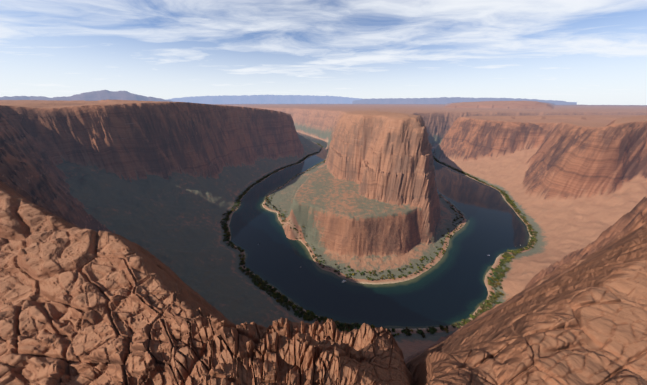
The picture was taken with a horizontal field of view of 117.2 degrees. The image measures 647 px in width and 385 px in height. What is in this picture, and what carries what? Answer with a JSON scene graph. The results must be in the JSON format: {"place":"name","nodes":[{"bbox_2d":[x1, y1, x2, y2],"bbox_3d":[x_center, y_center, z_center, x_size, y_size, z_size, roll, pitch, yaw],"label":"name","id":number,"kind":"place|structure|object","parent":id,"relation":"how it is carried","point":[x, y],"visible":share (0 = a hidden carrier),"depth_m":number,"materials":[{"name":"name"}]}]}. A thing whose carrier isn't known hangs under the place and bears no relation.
{"place":"outdoors","nodes":[
{"label":"outdoors","id":0,"kind":"place"},
{"bbox_2d":[0,90,646,384],"bbox_3d":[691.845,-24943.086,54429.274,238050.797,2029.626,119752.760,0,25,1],"label":"canyon terrain","id":1,"kind":"structure","parent":0,"point":[120,260],"depth_m":387.53,"materials":[{"name":"stone"}]},
{"bbox_2d":[220,142,537,337],"bbox_3d":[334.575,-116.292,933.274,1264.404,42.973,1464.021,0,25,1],"label":"riparian trees","id":2,"kind":"object","parent":1,"relation":"on","point":[308,315],"visible":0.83,"depth_m":381.34,"materials":[{"name":"green plant"}]},
{"bbox_2d":[0,0,646,104],"label":"sky","id":3,"kind":"structure","parent":0,"point":[583,52],"materials":[{"name":"blue"}]},
{"bbox_2d":[229,132,529,328],"bbox_3d":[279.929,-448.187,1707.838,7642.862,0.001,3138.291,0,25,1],"label":"river water","id":4,"kind":"structure","parent":0,"point":[449,288],"depth_m":407.51,"materials":[{"name":"blue liquid"}]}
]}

